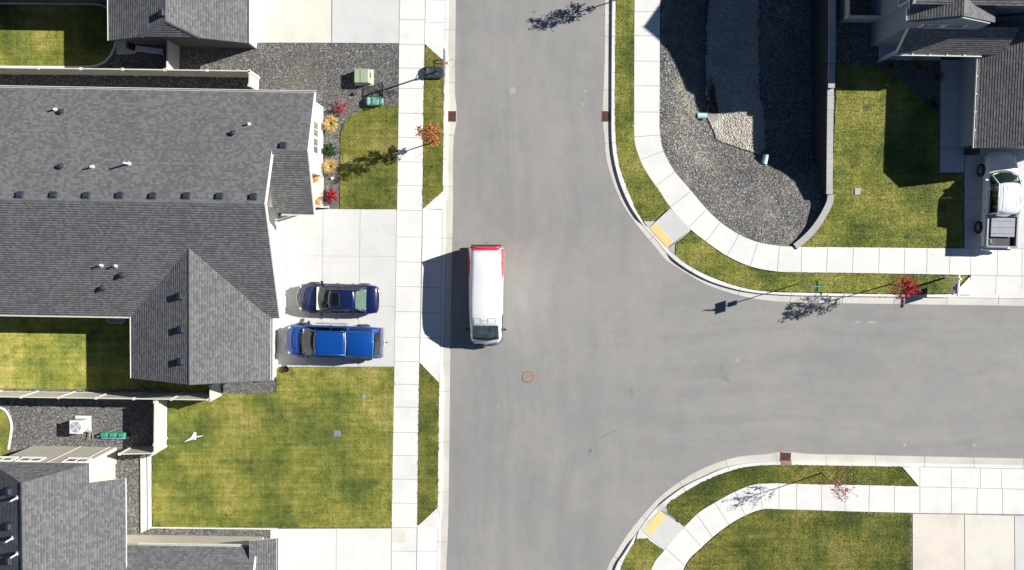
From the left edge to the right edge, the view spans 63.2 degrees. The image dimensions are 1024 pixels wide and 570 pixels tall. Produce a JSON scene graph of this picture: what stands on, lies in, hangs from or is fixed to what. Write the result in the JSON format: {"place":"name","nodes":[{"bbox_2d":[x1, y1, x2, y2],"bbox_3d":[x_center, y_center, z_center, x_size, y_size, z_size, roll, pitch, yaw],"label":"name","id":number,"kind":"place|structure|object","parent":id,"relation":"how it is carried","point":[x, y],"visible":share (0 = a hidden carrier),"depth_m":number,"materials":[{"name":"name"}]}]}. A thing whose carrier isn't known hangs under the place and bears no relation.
{"place":"outdoors","nodes":[
{"label":"outdoors","id":0,"kind":"place"},
{"bbox_2d":[0,406,9,455],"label":"lawn","id":1,"kind":"structure","parent":0,"point":[5,439],"depth_m":52.40,"materials":[{"name":"green plant"}]},
{"bbox_2d":[0,5,113,65],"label":"lawn","id":2,"kind":"structure","parent":0,"point":[102,26],"depth_m":51.13,"materials":[{"name":"green plant"}]},
{"bbox_2d":[0,316,208,390],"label":"lawn","id":3,"kind":"structure","parent":0,"point":[58,345],"depth_m":52.15,"materials":[{"name":"green plant"}]},
{"bbox_2d":[107,318,125,323],"bbox_3d":[-24.567,2.049,51.814,1.040,0.520,0.666,1,93,0],"label":"storage tub","id":4,"kind":"object","parent":3,"relation":"on","point":[116,320],"visible":0.51,"depth_m":51.83,"materials":[{"name":"plastic"}]},
{"bbox_2d":[140,454,151,532],"bbox_3d":[-23.138,13.115,52.615,0.647,0.160,5.186,1,93,0],"label":"vinyl fence","id":5,"kind":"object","parent":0,"point":[145,477],"visible":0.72,"depth_m":52.55,"materials":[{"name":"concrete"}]},
{"bbox_2d":[151,366,394,527],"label":"lawn","id":6,"kind":"structure","parent":0,"point":[257,470],"depth_m":52.48,"materials":[{"name":"green plant"}]},
{"bbox_2d":[333,430,340,436],"bbox_3d":[-11.016,9.351,52.391,0.466,0.050,0.387,0,93,0],"label":"meter lid","id":7,"kind":"object","parent":6,"relation":"on","point":[336,433],"visible":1,"depth_m":52.37,"materials":[{"name":"stone"}]},
{"bbox_2d":[255,0,399,42],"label":"driveway","id":8,"kind":"structure","parent":0,"point":[309,21],"depth_m":51.11,"materials":[{"name":"beige concrete"}]},
{"bbox_2d":[270,528,391,569],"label":"driveway","id":9,"kind":"structure","parent":0,"point":[335,549],"depth_m":52.81,"materials":[{"name":"concrete"}]},
{"bbox_2d":[275,209,396,366],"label":"driveway","id":10,"kind":"structure","parent":0,"point":[347,246],"depth_m":51.88,"materials":[{"name":"grey concrete"}]},
{"bbox_2d":[285,321,387,361],"bbox_3d":[-10.894,3.487,51.155,6.379,1.925,2.549,2,93,0],"label":"pickup truck","id":11,"kind":"object","parent":10,"relation":"on","point":[358,341],"visible":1,"depth_m":50.59,"materials":[{"name":"blue paint"}]},
{"bbox_2d":[296,281,379,315],"bbox_3d":[-10.756,0.836,51.233,5.240,1.495,2.196,2,93,0],"label":"sedan","id":12,"kind":"object","parent":10,"relation":"on","point":[322,298],"visible":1,"depth_m":51.00,"materials":[{"name":"blue paint"}]},
{"bbox_2d":[339,105,398,208],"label":"lawn","id":13,"kind":"structure","parent":0,"point":[382,138],"depth_m":51.52,"materials":[{"name":"green plant"}]},
{"bbox_2d":[392,0,424,569],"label":"sidewalk","id":14,"kind":"structure","parent":0,"point":[408,270],"depth_m":51.92,"materials":[{"name":"concrete"}]},
{"bbox_2d":[392,529,406,542],"bbox_3d":[-7.151,15.899,52.755,0.961,0.006,0.920,0,93,0],"label":"sidewalk patch","id":15,"kind":"object","parent":14,"relation":"on","point":[398,535],"visible":1,"depth_m":52.76,"materials":[{"name":"beige concrete"}]},
{"bbox_2d":[417,364,439,524],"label":"lawn","id":16,"kind":"structure","parent":0,"point":[422,401],"depth_m":52.44,"materials":[{"name":"green plant"}]},
{"bbox_2d":[422,46,444,207],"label":"lawn","id":17,"kind":"structure","parent":0,"point":[426,159],"depth_m":51.44,"materials":[{"name":"green plant"}]},
{"bbox_2d":[414,122,443,147],"bbox_3d":[-4.754,-8.787,49.186,1.666,4.567,1.465,0,93,0],"label":"maple tree","id":18,"kind":"object","parent":17,"relation":"on","point":[430,134],"visible":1,"depth_m":47.66,"materials":[{"name":"orange plant"}]},
{"bbox_2d":[424,48,455,78],"bbox_3d":[-4.338,-12.976,49.465,2.132,3.576,1.416,1,93,0],"label":"basketball hoop","id":19,"kind":"object","parent":17,"relation":"on","point":[434,72],"visible":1,"depth_m":50.98,"materials":[{"name":"black plastic"}]},
{"bbox_2d":[0,0,939,538],"bbox_3d":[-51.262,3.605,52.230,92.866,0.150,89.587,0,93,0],"label":"gravel yard","id":20,"kind":"structure","parent":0,"point":[8,404],"depth_m":51.36,"materials":[{"name":"grey gravel"}]},
{"bbox_2d":[0,407,12,449],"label":"lawn edging","id":21,"kind":"object","parent":20,"relation":"on","point":[11,424],"visible":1,"depth_m":52.35,"materials":[{"name":"plastic"}]},
{"bbox_2d":[0,2,116,67],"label":"lawn edging","id":22,"kind":"object","parent":20,"relation":"on","point":[38,3],"visible":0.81,"depth_m":51.07,"materials":[{"name":"concrete"}]},
{"bbox_2d":[69,415,92,438],"bbox_3d":[-26.922,8.975,51.965,1.130,0.931,1.455,1,93,0],"label":"air conditioner","id":23,"kind":"object","parent":20,"relation":"on","point":[79,424],"visible":1,"depth_m":51.55,"materials":[{"name":"metal"}]},
{"bbox_2d":[0,390,209,400],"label":"vinyl fence","id":24,"kind":"object","parent":20,"relation":"on","point":[102,395],"visible":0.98,"depth_m":51.20,"materials":[{"name":"white plastic"}]},
{"bbox_2d":[97,432,129,438],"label":"garden cushions","id":25,"kind":"object","parent":20,"relation":"on","point":[113,435],"visible":1,"depth_m":52.12,"materials":[{"name":"green fabric"}]},
{"bbox_2d":[116,40,136,54],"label":"patio slab","id":26,"kind":"structure","parent":20,"relation":"on","point":[121,47],"depth_m":51.19,"materials":[{"name":"grey concrete"}]},
{"bbox_2d":[126,41,135,50],"bbox_3d":[-23.259,-14.589,50.847,0.370,0.680,0.460,0,93,0],"label":"patio grill","id":27,"kind":"object","parent":26,"relation":"on","point":[130,46],"visible":0.81,"depth_m":50.59,"materials":[{"name":"black metal"}]},
{"bbox_2d":[0,0,256,47],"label":"house","id":28,"kind":"structure","parent":20,"relation":"on","point":[201,23],"depth_m":47.78,"materials":[{"name":"grey"}]},
{"bbox_2d":[250,0,255,32],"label":"garage door","id":29,"kind":"structure","parent":28,"relation":"in","point":[252,2],"depth_m":50.62,"materials":[{"name":"white"}]},
{"bbox_2d":[0,67,259,77],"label":"vinyl fence","id":30,"kind":"object","parent":20,"relation":"on","point":[121,72],"visible":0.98,"depth_m":50.19,"materials":[{"name":"white plastic"}]},
{"bbox_2d":[118,446,154,455],"bbox_3d":[-22.853,10.214,51.529,2.254,1.890,0.176,-2,93,0],"label":"vinyl fence","id":31,"kind":"object","parent":20,"relation":"on","point":[139,450],"visible":0.96,"depth_m":51.28,"materials":[{"name":"white plastic"}]},
{"bbox_2d":[0,446,278,569],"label":"house","id":32,"kind":"structure","parent":20,"relation":"on","point":[63,507],"depth_m":48.63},
{"bbox_2d":[0,456,18,460],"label":"window","id":33,"kind":"structure","parent":32,"relation":"in","point":[2,458],"depth_m":49.36,"materials":[{"name":"white glass"}]},
{"bbox_2d":[15,456,45,461],"bbox_3d":[-28.488,10.304,49.245,1.390,0.840,0.080,1,93,0],"label":"window","id":34,"kind":"structure","parent":32,"relation":"in","point":[25,458],"depth_m":49.23,"materials":[{"name":"white glass"}]},
{"bbox_2d":[61,457,91,462],"bbox_3d":[-25.756,10.349,49.248,1.390,0.840,0.080,1,93,0],"label":"window","id":35,"kind":"structure","parent":32,"relation":"in","point":[70,459],"depth_m":49.35,"materials":[{"name":"white glass"}]},
{"bbox_2d":[135,45,163,55],"bbox_3d":[-22.156,-14.358,50.996,1.660,0.465,0.340,8,93,0],"label":"bench","id":36,"kind":"object","parent":20,"relation":"on","point":[149,49],"visible":1,"depth_m":50.77,"materials":[{"name":"grey wood"}]},
{"bbox_2d":[148,400,167,456],"bbox_3d":[-21.818,8.963,51.465,0.893,1.890,3.978,15,93,-1],"label":"vinyl fence","id":37,"kind":"object","parent":20,"relation":"on","point":[160,426],"visible":0.88,"depth_m":51.33,"materials":[{"name":"white plastic"}]},
{"bbox_2d":[0,85,328,384],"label":"house","id":38,"kind":"structure","parent":20,"relation":"on","point":[152,214],"depth_m":47.65,"materials":[{"name":"grey"}]},
{"bbox_2d":[270,224,278,294],"bbox_3d":[-14.526,-1.158,50.838,0.062,2.040,5.131,1,93,0],"label":"garage door","id":39,"kind":"structure","parent":38,"relation":"in","point":[274,228],"depth_m":51.11,"materials":[{"name":"white metal"}]},
{"bbox_2d":[274,321,275,353],"bbox_3d":[-14.786,3.315,51.068,0.062,2.040,2.043,1,93,0],"label":"garage door","id":40,"kind":"structure","parent":38,"relation":"in","point":[274,321],"depth_m":51.82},
{"bbox_2d":[312,137,318,155],"bbox_3d":[-11.720,-8.289,49.739,0.080,1.440,0.960,1,93,0],"label":"window","id":41,"kind":"structure","parent":38,"relation":"in","point":[315,142],"depth_m":49.69,"materials":[{"name":"white glass"}]},
{"bbox_2d":[312,120,319,138],"bbox_3d":[-11.704,-9.274,49.689,0.080,1.440,0.960,1,93,0],"label":"window","id":42,"kind":"structure","parent":38,"relation":"in","point":[315,129],"depth_m":49.64,"materials":[{"name":"white glass"}]},
{"bbox_2d":[165,40,179,75],"bbox_3d":[-20.466,-13.817,50.291,0.173,1.890,2.067,2,93,0],"label":"vinyl fence","id":43,"kind":"object","parent":20,"relation":"on","point":[172,55],"visible":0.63,"depth_m":50.13,"materials":[{"name":"white plastic"}]},
{"bbox_2d":[152,527,276,529],"bbox_3d":[-18.877,15.402,52.763,7.991,0.200,0.080,1,93,0],"label":"lawn edging","id":44,"kind":"object","parent":20,"relation":"on","point":[215,528],"visible":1,"depth_m":52.66,"materials":[{"name":"concrete"}]},
{"bbox_2d":[209,384,221,401],"bbox_3d":[-18.300,6.518,51.339,0.170,1.890,1.015,1,93,0],"label":"vinyl fence","id":45,"kind":"object","parent":20,"relation":"on","point":[214,391],"visible":0.85,"depth_m":51.14,"materials":[{"name":"white plastic"}]},
{"bbox_2d":[248,71,259,89],"bbox_3d":[-15.616,-12.303,50.369,0.175,1.890,0.936,3,93,0],"label":"vinyl fence","id":46,"kind":"object","parent":20,"relation":"on","point":[253,82],"visible":0.94,"depth_m":50.19,"materials":[{"name":"white plastic"}]},
{"bbox_2d":[320,114,338,134],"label":"ornamental grass","id":47,"kind":"object","parent":20,"relation":"on","point":[330,123],"depth_m":51.01,"materials":[{"name":"beige plant"}]},
{"bbox_2d":[321,158,337,173],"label":"ornamental grass","id":48,"kind":"object","parent":20,"relation":"on","point":[330,167],"depth_m":51.19,"materials":[{"name":"beige plant"}]},
{"bbox_2d":[322,141,336,156],"bbox_3d":[-11.157,-8.325,51.238,0.936,0.618,0.794,41,92,-2],"label":"shrub","id":49,"kind":"object","parent":20,"relation":"on","point":[329,150],"visible":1,"depth_m":51.22,"materials":[{"name":"green plant"}]},
{"bbox_2d":[323,186,337,202],"bbox_3d":[-11.180,-5.561,51.337,0.959,0.702,1.066,0,93,0],"label":"shrub","id":50,"kind":"object","parent":20,"relation":"on","point":[331,194],"visible":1,"depth_m":51.29,"materials":[{"name":"red plant"}]},
{"bbox_2d":[334,98,350,115],"bbox_3d":[-10.463,-10.863,51.035,0.922,0.762,1.137,29,93,-1],"label":"shrub","id":51,"kind":"object","parent":20,"relation":"on","point":[340,107],"visible":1,"depth_m":51.03,"materials":[{"name":"red plant"}]},
{"bbox_2d":[354,68,373,85],"bbox_3d":[-9.101,-12.764,50.961,1.150,0.699,1.000,1,93,0],"label":"transformer box","id":52,"kind":"object","parent":20,"relation":"on","point":[363,77],"visible":1,"depth_m":50.65,"materials":[{"name":"green metal"}]},
{"bbox_2d":[367,97,383,105],"bbox_3d":[-8.423,-11.289,51.172,1.000,0.410,0.520,1,93,0],"label":"utility pedestal","id":53,"kind":"object","parent":20,"relation":"on","point":[375,101],"visible":1,"depth_m":50.98,"materials":[{"name":"green plastic"}]},
{"bbox_2d":[0,0,1006,569],"bbox_3d":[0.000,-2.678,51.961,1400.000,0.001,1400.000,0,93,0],"label":"ground","id":54,"kind":"structure","parent":0,"point":[711,276],"depth_m":52.07,"materials":[{"name":"green plant"}]},
{"bbox_2d":[437,0,448,569],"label":"kerb","id":55,"kind":"structure","parent":54,"relation":"on","point":[443,283],"depth_m":52.03,"materials":[{"name":"concrete"}]},
{"bbox_2d":[440,0,456,569],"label":"gutter","id":56,"kind":"object","parent":54,"relation":"on","point":[451,126],"visible":0.99,"depth_m":52.09,"materials":[{"name":"concrete"}]},
{"bbox_2d":[448,111,455,121],"bbox_3d":[-3.702,-10.444,51.515,0.490,0.020,0.662,1,93,0],"label":"storm grate","id":57,"kind":"object","parent":56,"relation":"on","point":[451,116],"visible":1,"depth_m":51.51,"materials":[{"name":"orange metal"}]},
{"bbox_2d":[636,505,683,549],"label":"kerb ramp","id":58,"kind":"structure","parent":54,"relation":"on","point":[667,531],"depth_m":52.79,"materials":[{"name":"grey concrete"}]},
{"bbox_2d":[644,511,666,534],"bbox_3d":[9.101,15.085,52.825,0.584,0.102,1.619,39,92,-2],"label":"tactile pad","id":59,"kind":"object","parent":58,"relation":"on","point":[655,522],"visible":1,"depth_m":52.79,"materials":[{"name":"yellow plastic"}]},
{"bbox_2d":[644,208,690,253],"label":"kerb ramp","id":60,"kind":"structure","parent":54,"relation":"on","point":[672,225],"depth_m":51.79,"materials":[{"name":"grey concrete"}]},
{"bbox_2d":[650,223,672,246],"bbox_3d":[9.309,-3.109,51.888,0.523,0.102,1.604,-43,92,2],"label":"tactile pad","id":61,"kind":"object","parent":60,"relation":"on","point":[660,234],"visible":1,"depth_m":51.85,"materials":[{"name":"yellow plastic"}]},
{"bbox_2d":[789,0,835,248],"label":"retaining wall","id":62,"kind":"structure","parent":54,"relation":"on","point":[823,36],"depth_m":51.55,"materials":[{"name":"grey concrete"}]},
{"bbox_2d":[603,0,1023,305],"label":"gutter","id":63,"kind":"object","parent":54,"relation":"on","point":[804,299],"visible":0.99,"depth_m":52.09,"materials":[{"name":"concrete"}]},
{"bbox_2d":[602,111,609,121],"bbox_3d":[5.821,-10.444,51.515,0.470,0.020,0.657,1,93,0],"label":"storm grate","id":64,"kind":"object","parent":63,"relation":"on","point":[605,116],"visible":1,"depth_m":51.51,"materials":[{"name":"orange metal"}]},
{"bbox_2d":[607,452,1023,569],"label":"gutter","id":65,"kind":"object","parent":54,"relation":"on","point":[795,456],"visible":1,"depth_m":52.63,"materials":[{"name":"concrete"}]},
{"bbox_2d":[780,452,790,460],"bbox_3d":[17.300,10.892,52.614,0.670,0.020,0.671,1,93,0],"label":"storm grate","id":66,"kind":"object","parent":65,"relation":"on","point":[785,455],"visible":1,"depth_m":52.61,"materials":[{"name":"brown metal"}]},
{"bbox_2d":[611,0,1023,298],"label":"kerb","id":67,"kind":"structure","parent":54,"relation":"on","point":[674,257],"depth_m":51.88,"materials":[{"name":"concrete"}]},
{"bbox_2d":[614,460,1023,569],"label":"kerb","id":68,"kind":"structure","parent":54,"relation":"on","point":[668,499],"depth_m":52.60,"materials":[{"name":"concrete"}]},
{"bbox_2d":[781,460,791,465],"bbox_3d":[17.310,11.241,52.538,0.665,0.100,0.311,0,93,0],"label":"inlet hood","id":69,"kind":"object","parent":68,"relation":"in","point":[786,463],"visible":1,"depth_m":52.49,"materials":[{"name":"grey concrete"}]},
{"bbox_2d":[620,538,662,569],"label":"lawn","id":70,"kind":"structure","parent":0,"point":[642,559],"depth_m":52.81,"materials":[{"name":"green plant"}]},
{"bbox_2d":[614,0,669,220],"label":"lawn","id":71,"kind":"structure","parent":0,"point":[623,80],"depth_m":51.41,"materials":[{"name":"green plant"}]},
{"bbox_2d":[446,0,1023,569],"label":"road","id":72,"kind":"structure","parent":0,"point":[606,304],"depth_m":52.30,"materials":[{"name":"grey asphalt"}]},
{"bbox_2d":[465,242,506,346],"bbox_3d":[-1.589,0.634,50.898,2.526,2.404,6.490,0,93,0],"label":"delivery van","id":73,"kind":"object","parent":72,"relation":"on","point":[486,277],"visible":1,"depth_m":49.81,"materials":[{"name":"white metal"}]},
{"bbox_2d":[522,371,533,382],"bbox_3d":[0.993,5.791,52.361,0.750,0.013,0.750,0,93,0],"label":"manhole cover","id":74,"kind":"object","parent":72,"relation":"on","point":[527,376],"visible":1,"depth_m":52.36,"materials":[{"name":"metal"}]},
{"bbox_2d":[718,363,729,382],"bbox_3d":[13.307,5.550,52.352,0.537,0.002,1.350,-16,93,1],"label":"road stain","id":75,"kind":"object","parent":72,"relation":"on","point":[722,369],"visible":1,"depth_m":52.35,"materials":[{"name":"concrete"}]},
{"bbox_2d":[660,0,823,245],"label":"gravel basin","id":76,"kind":"object","parent":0,"point":[790,20],"visible":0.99,"depth_m":52.53,"materials":[{"name":"grey gravel"}]},
{"bbox_2d":[697,113,706,118],"bbox_3d":[12.055,-10.731,52.814,0.608,0.380,0.392,0,93,0],"label":"culvert pipe","id":77,"kind":"object","parent":76,"relation":"on","point":[702,115],"visible":1,"depth_m":52.67,"materials":[{"name":"teal plastic"}]},
{"bbox_2d":[704,0,766,154],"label":"river rock","id":78,"kind":"object","parent":76,"relation":"on","point":[726,95],"visible":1,"depth_m":53.38,"materials":[{"name":"stone"}]},
{"bbox_2d":[707,76,718,121],"bbox_3d":[12.891,-11.874,53.274,0.867,0.342,2.966,0,93,0],"label":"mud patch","id":79,"kind":"object","parent":78,"relation":"on","point":[712,113],"visible":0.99,"depth_m":53.28,"materials":[{"name":"brown soil"}]},
{"bbox_2d":[705,0,765,152],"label":"rock channel","id":80,"kind":"object","parent":76,"relation":"on","point":[733,67],"visible":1,"depth_m":53.40,"materials":[{"name":"grey gravel"}]},
{"bbox_2d":[761,154,768,164],"bbox_3d":[16.213,-8.027,53.275,0.380,0.380,0.600,14,93,-1],"label":"culvert pipe","id":81,"kind":"object","parent":76,"relation":"on","point":[765,158],"visible":1,"depth_m":53.11,"materials":[{"name":"silver plastic"}]},
{"bbox_2d":[667,465,916,525],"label":"lawn","id":82,"kind":"structure","parent":0,"point":[885,471],"depth_m":52.56,"materials":[{"name":"green plant"}]},
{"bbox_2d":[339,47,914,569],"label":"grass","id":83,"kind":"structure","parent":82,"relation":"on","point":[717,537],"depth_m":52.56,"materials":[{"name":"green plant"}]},
{"bbox_2d":[821,472,857,501],"bbox_3d":[19.566,12.139,50.593,1.518,3.913,1.460,0,93,0],"label":"maple tree","id":84,"kind":"object","parent":82,"relation":"on","point":[838,486],"visible":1,"depth_m":49.57,"materials":[{"name":"red plant"}]},
{"bbox_2d":[675,232,967,293],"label":"lawn","id":85,"kind":"structure","parent":0,"point":[727,270],"depth_m":51.90,"materials":[{"name":"green plant"}]},
{"bbox_2d":[798,280,822,291],"bbox_3d":[17.889,0.009,50.132,0.729,3.580,0.553,38,92,-2],"label":"street sign","id":86,"kind":"object","parent":85,"relation":"on","point":[815,286],"visible":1,"depth_m":48.86,"materials":[{"name":"green metal"}]},
{"bbox_2d":[889,276,923,299],"bbox_3d":[23.159,0.101,49.861,1.860,4.148,1.704,-35,92,2],"label":"maple tree","id":87,"kind":"object","parent":85,"relation":"on","point":[907,285],"visible":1,"depth_m":48.72,"materials":[{"name":"red plant"}]},
{"bbox_2d":[945,275,961,296],"bbox_3d":[27.024,0.008,51.026,0.140,1.795,1.340,1,93,0],"label":"yard sign","id":88,"kind":"object","parent":85,"relation":"on","point":[955,288],"visible":1,"depth_m":50.58,"materials":[{"name":"white metal"}]},
{"bbox_2d":[634,0,1023,275],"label":"sidewalk","id":89,"kind":"structure","parent":0,"point":[693,213],"depth_m":51.82,"materials":[{"name":"concrete"}]},
{"bbox_2d":[651,483,1023,569],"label":"sidewalk","id":90,"kind":"structure","parent":0,"point":[701,528],"depth_m":52.65,"materials":[{"name":"concrete"}]},
{"bbox_2d":[684,509,1023,569],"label":"yard","id":91,"kind":"structure","parent":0,"point":[911,538],"depth_m":52.78,"materials":[{"name":"green plant"}]},
{"bbox_2d":[803,64,962,247],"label":"lawn","id":92,"kind":"structure","parent":0,"point":[914,127],"depth_m":51.57,"materials":[{"name":"green plant"}]},
{"bbox_2d":[791,0,979,248],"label":"gravel yard","id":93,"kind":"structure","parent":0,"point":[860,7],"depth_m":51.26,"materials":[{"name":"grey gravel"}]},
{"bbox_2d":[839,0,880,22],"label":"vinyl fence","id":94,"kind":"object","parent":93,"relation":"on","point":[846,15],"visible":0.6,"depth_m":50.29,"materials":[{"name":"white plastic"}]},
{"bbox_2d":[884,56,898,72],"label":"ornamental grass","id":95,"kind":"object","parent":93,"relation":"on","point":[889,64],"depth_m":50.91,"materials":[{"name":"green plant"}]},
{"bbox_2d":[927,97,939,108],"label":"ornamental grass","id":96,"kind":"object","parent":93,"relation":"on","point":[933,103],"depth_m":51.08,"materials":[{"name":"green plant"}]},
{"bbox_2d":[930,68,945,83],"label":"ornamental grass","id":97,"kind":"object","parent":93,"relation":"on","point":[936,76],"depth_m":50.95,"materials":[{"name":"green plant"}]},
{"bbox_2d":[870,0,1023,148],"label":"house","id":98,"kind":"structure","parent":93,"relation":"on","point":[983,40],"depth_m":47.85,"materials":[{"name":"grey"}]},
{"bbox_2d":[898,0,908,6],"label":"window","id":99,"kind":"structure","parent":98,"relation":"in","point":[900,2],"depth_m":46.93,"materials":[{"name":"grey glass"}]},
{"bbox_2d":[918,23,945,27],"bbox_3d":[23.227,-14.346,46.048,1.190,0.690,0.080,1,93,0],"label":"window","id":100,"kind":"structure","parent":98,"relation":"in","point":[926,25],"depth_m":46.05,"materials":[{"name":"grey glass"}]},
{"bbox_2d":[941,24,968,28],"bbox_3d":[24.527,-14.325,46.049,1.190,0.690,0.080,1,93,0],"label":"window","id":101,"kind":"structure","parent":98,"relation":"in","point":[953,26],"depth_m":46.14,"materials":[{"name":"grey glass"}]},
{"bbox_2d":[967,147,1023,148],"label":"garage door","id":102,"kind":"structure","parent":98,"relation":"in","point":[967,147],"depth_m":51.09,"materials":[{"name":"white"}]},
{"bbox_2d":[911,57,925,73],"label":"ornamental grass","id":103,"kind":"object","parent":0,"point":[917,66],"depth_m":50.91,"materials":[{"name":"green plant"}]},
{"bbox_2d":[879,47,1023,248],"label":"driveway","id":104,"kind":"structure","parent":0,"point":[953,158],"depth_m":51.53,"materials":[{"name":"grey concrete"}]},
{"bbox_2d":[964,147,979,154],"bbox_3d":[28.179,-8.191,51.054,0.580,0.925,0.500,0,93,0],"label":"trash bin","id":105,"kind":"object","parent":104,"relation":"on","point":[971,151],"visible":0.81,"depth_m":50.61,"materials":[{"name":"black plastic"}]},
{"bbox_2d":[974,152,1023,250],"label":"pickup truck","id":106,"kind":"object","parent":104,"relation":"on","point":[996,226],"visible":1,"depth_m":50.49,"materials":[{"name":"white paint"}]},
{"bbox_2d":[903,467,1023,488],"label":"driveway apron","id":107,"kind":"object","parent":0,"point":[983,478],"visible":1,"depth_m":52.62,"materials":[{"name":"concrete"}]},
{"bbox_2d":[913,513,1023,569],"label":"driveway","id":108,"kind":"structure","parent":0,"point":[938,543],"depth_m":52.78,"materials":[{"name":"concrete"}]},
{"bbox_2d":[953,275,1023,295],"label":"driveway apron","id":109,"kind":"object","parent":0,"point":[997,285],"visible":1,"depth_m":51.98,"materials":[{"name":"concrete"}]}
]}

